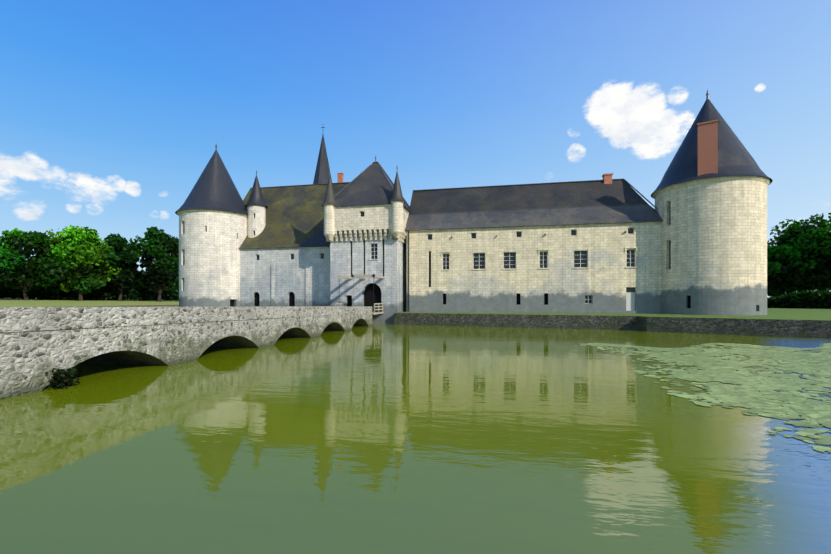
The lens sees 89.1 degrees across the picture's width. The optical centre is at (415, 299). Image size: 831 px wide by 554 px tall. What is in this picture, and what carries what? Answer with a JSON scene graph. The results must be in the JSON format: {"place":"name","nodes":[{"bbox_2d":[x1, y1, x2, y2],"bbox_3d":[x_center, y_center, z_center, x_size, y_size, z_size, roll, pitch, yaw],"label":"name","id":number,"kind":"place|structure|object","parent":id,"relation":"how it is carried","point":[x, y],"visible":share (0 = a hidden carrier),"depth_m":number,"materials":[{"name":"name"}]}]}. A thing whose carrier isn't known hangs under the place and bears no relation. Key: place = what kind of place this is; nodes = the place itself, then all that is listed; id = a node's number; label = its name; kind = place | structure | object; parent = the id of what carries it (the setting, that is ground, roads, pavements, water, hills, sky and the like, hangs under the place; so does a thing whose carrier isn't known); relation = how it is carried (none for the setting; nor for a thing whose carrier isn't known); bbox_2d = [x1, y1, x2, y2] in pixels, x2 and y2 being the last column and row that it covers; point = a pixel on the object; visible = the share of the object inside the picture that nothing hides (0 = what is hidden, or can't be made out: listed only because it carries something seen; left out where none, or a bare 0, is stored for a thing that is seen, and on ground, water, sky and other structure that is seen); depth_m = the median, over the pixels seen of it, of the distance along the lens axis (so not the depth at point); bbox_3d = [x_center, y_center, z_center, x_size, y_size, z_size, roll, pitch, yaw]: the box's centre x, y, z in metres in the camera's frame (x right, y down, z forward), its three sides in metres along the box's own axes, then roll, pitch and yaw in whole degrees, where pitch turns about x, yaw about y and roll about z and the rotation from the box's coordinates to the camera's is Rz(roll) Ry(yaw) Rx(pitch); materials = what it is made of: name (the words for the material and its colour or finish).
{"place":"outdoors","nodes":[
{"label":"outdoors","id":0,"kind":"place"},
{"bbox_2d":[0,298,178,306],"bbox_3d":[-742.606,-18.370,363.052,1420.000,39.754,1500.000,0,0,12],"label":"lawn","id":1,"kind":"structure","parent":0,"point":[17,302],"depth_m":114.79,"materials":[{"name":"green plant"}]},
{"bbox_2d":[0,224,178,301],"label":"trees","id":2,"kind":"object","parent":1,"relation":"on","point":[81,260],"visible":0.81,"depth_m":129.49,"materials":[{"name":"green plant"}]},
{"bbox_2d":[0,283,178,300],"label":"hedge","id":3,"kind":"object","parent":1,"relation":"on","point":[127,294],"visible":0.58,"depth_m":138.92,"materials":[{"name":"green plant"}]},
{"bbox_2d":[1,270,178,290],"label":"trees","id":4,"kind":"object","parent":1,"relation":"on","point":[172,287],"visible":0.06,"depth_m":231.95,"materials":[{"name":"green plant"}]},
{"bbox_2d":[69,305,178,306],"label":"moat banks","id":5,"kind":"object","parent":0,"point":[133,306],"depth_m":105.74,"materials":[{"name":"green plant"}]},
{"bbox_2d":[0,324,830,553],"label":"moat water","id":6,"kind":"structure","parent":0,"point":[399,439],"depth_m":7.87,"materials":[{"name":"green liquid"}]},
{"bbox_2d":[0,306,372,398],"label":"stone bridge","id":7,"kind":"structure","parent":6,"relation":"in","point":[36,343],"depth_m":17.35,"materials":[{"name":"grey stone"}]},
{"bbox_2d":[45,368,79,388],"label":"bridge plants","id":8,"kind":"object","parent":7,"relation":"attached to","point":[64,375],"visible":0.98,"depth_m":13.83,"materials":[{"name":"green plant"}]},
{"bbox_2d":[334,303,382,314],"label":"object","id":9,"kind":"structure","parent":7,"relation":"on","point":[374,312],"depth_m":48.21,"materials":[{"name":"grey wood"}]},
{"bbox_2d":[580,343,830,452],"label":"lily pads","id":10,"kind":"object","parent":6,"relation":"on","point":[769,400],"visible":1,"depth_m":15.63,"materials":[{"name":"green plant"}]},
{"bbox_2d":[0,0,830,297],"label":"sky","id":11,"kind":"structure","parent":0,"point":[112,112],"materials":[{"name":"blue"}]},
{"bbox_2d":[398,308,830,320],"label":"grass bank","id":12,"kind":"structure","parent":0,"point":[797,314],"depth_m":43.45,"materials":[{"name":"green plant"}]},
{"bbox_2d":[177,209,247,306],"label":"tower wall","id":13,"kind":"structure","parent":12,"relation":"on","point":[211,241],"depth_m":54.62,"materials":[{"name":"white stone"}]},
{"bbox_2d":[175,150,267,215],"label":"conical tower roofs","id":14,"kind":"structure","parent":13,"relation":"on","point":[214,187],"depth_m":56.46,"materials":[{"name":"tile"}]},
{"bbox_2d":[247,204,265,248],"bbox_3d":[-22.113,-5.737,58.693,2.400,14.500,2.400,0,0,12],"label":"turret","id":15,"kind":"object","parent":12,"relation":"on","point":[256,220],"depth_m":57.69,"materials":[{"name":"white stone"}]},
{"bbox_2d":[240,246,329,306],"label":"wall","id":16,"kind":"structure","parent":12,"relation":"on","point":[293,276],"depth_m":55.43,"materials":[{"name":"white stone"}]},
{"bbox_2d":[330,229,406,323],"bbox_3d":[-5.431,-2.462,54.689,8.400,11.950,8.490,0,0,12],"label":"gatehouse","id":17,"kind":"object","parent":12,"relation":"on","point":[387,259],"visible":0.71,"depth_m":50.80,"materials":[{"name":"white stone"}]},
{"bbox_2d":[338,274,383,278],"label":"drawbridge beams","id":18,"kind":"structure","parent":17,"relation":"attached to","point":[361,276],"depth_m":46.75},
{"bbox_2d":[323,200,409,243],"bbox_3d":[-5.412,-9.222,54.056,10.040,4.370,9.720,0,0,12],"label":"gatehouse","id":19,"kind":"object","parent":17,"relation":"on","point":[392,217],"visible":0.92,"depth_m":50.06,"materials":[{"name":"white stone"}]},
{"bbox_2d":[322,162,409,210],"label":"gatehouse roof","id":20,"kind":"structure","parent":19,"relation":"on","point":[370,185],"depth_m":50.96,"materials":[{"name":"grey stone"}]},
{"bbox_2d":[323,162,409,206],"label":"roof ridge trim","id":21,"kind":"structure","parent":20,"relation":"on","point":[382,169],"depth_m":53.31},
{"bbox_2d":[406,221,661,313],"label":"building wall","id":22,"kind":"structure","parent":12,"relation":"on","point":[598,268],"depth_m":48.77,"materials":[{"name":"beige stone"}]},
{"bbox_2d":[408,231,625,311],"bbox_3d":[11.181,-3.437,49.249,24.720,9.900,0.220,0,0,12],"label":"drain pipe and hooks","id":23,"kind":"object","parent":22,"relation":"attached to","point":[408,268],"visible":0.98,"depth_m":51.78,"materials":[{"name":"grey metal"}]},
{"bbox_2d":[405,179,662,229],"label":"wing roof","id":24,"kind":"structure","parent":22,"relation":"on","point":[466,207],"depth_m":51.03,"materials":[{"name":"grey tile"}]},
{"bbox_2d":[250,161,657,209],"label":"ridge caps","id":25,"kind":"object","parent":24,"relation":"on","point":[492,186],"visible":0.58,"depth_m":53.71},
{"bbox_2d":[418,196,632,223],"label":"roof hooks","id":26,"kind":"object","parent":24,"relation":"on","point":[526,219],"visible":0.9,"depth_m":50.20,"materials":[{"name":"grey metal"}]},
{"bbox_2d":[602,173,612,183],"bbox_3d":[23.359,-14.437,51.372,1.060,1.500,0.960,0,0,12],"label":"ridge chimney","id":27,"kind":"object","parent":24,"relation":"on","point":[607,178],"visible":0.73,"depth_m":50.97,"materials":[{"name":"red brick"}]},
{"bbox_2d":[394,313,830,338],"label":"moat retaining wall","id":28,"kind":"structure","parent":12,"relation":"attached to","point":[783,328],"depth_m":39.37,"materials":[{"name":"grey stone"}]},
{"bbox_2d":[653,175,769,314],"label":"tower wall","id":29,"kind":"structure","parent":12,"relation":"on","point":[713,245],"depth_m":41.71,"materials":[{"name":"beige stone"}]},
{"bbox_2d":[651,99,772,198],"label":"tower roof","id":30,"kind":"structure","parent":29,"relation":"on","point":[735,157],"depth_m":43.50,"materials":[{"name":"tile"}]},
{"bbox_2d":[697,119,718,175],"bbox_3d":[29.300,-14.822,42.329,1.760,5.670,1.120,0,0,35],"label":"chimney","id":31,"kind":"object","parent":30,"relation":"on","point":[707,147],"visible":0.85,"depth_m":41.89,"materials":[{"name":"brick"}]},
{"bbox_2d":[767,290,830,308],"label":"hedge","id":32,"kind":"object","parent":12,"relation":"on","point":[816,299],"visible":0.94,"depth_m":71.58,"materials":[{"name":"green plant"}]},
{"bbox_2d":[767,213,830,296],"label":"trees","id":33,"kind":"object","parent":12,"relation":"on","point":[798,256],"visible":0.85,"depth_m":93.50,"materials":[{"name":"green plant"}]},
{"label":"inner walls","id":34,"kind":"object","parent":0,"visible":0},
{"bbox_2d":[238,183,348,248],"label":"roof","id":35,"kind":"structure","parent":34,"relation":"on","point":[294,216],"depth_m":59.23,"materials":[{"name":"tile"}]},
{"bbox_2d":[297,230,329,246],"bbox_3d":[-12.675,-8.787,55.596,5.050,4.000,2.930,0,0,12],"label":"roof patch","id":36,"kind":"object","parent":35,"relation":"attached to","point":[319,239],"visible":0.5,"depth_m":54.70,"materials":[{"name":"grey tile"}]},
{"bbox_2d":[313,135,331,183],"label":"spire","id":37,"kind":"structure","parent":35,"relation":"on","point":[321,176],"depth_m":74.73,"materials":[{"name":"grey tile"}]},
{"bbox_2d":[337,173,343,182],"bbox_3d":[-11.442,-15.847,64.397,0.800,6.720,0.800,0,0,12],"label":"chimney","id":38,"kind":"object","parent":35,"relation":"on","point":[340,177],"visible":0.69,"depth_m":64.09,"materials":[{"name":"brick"}]}
]}

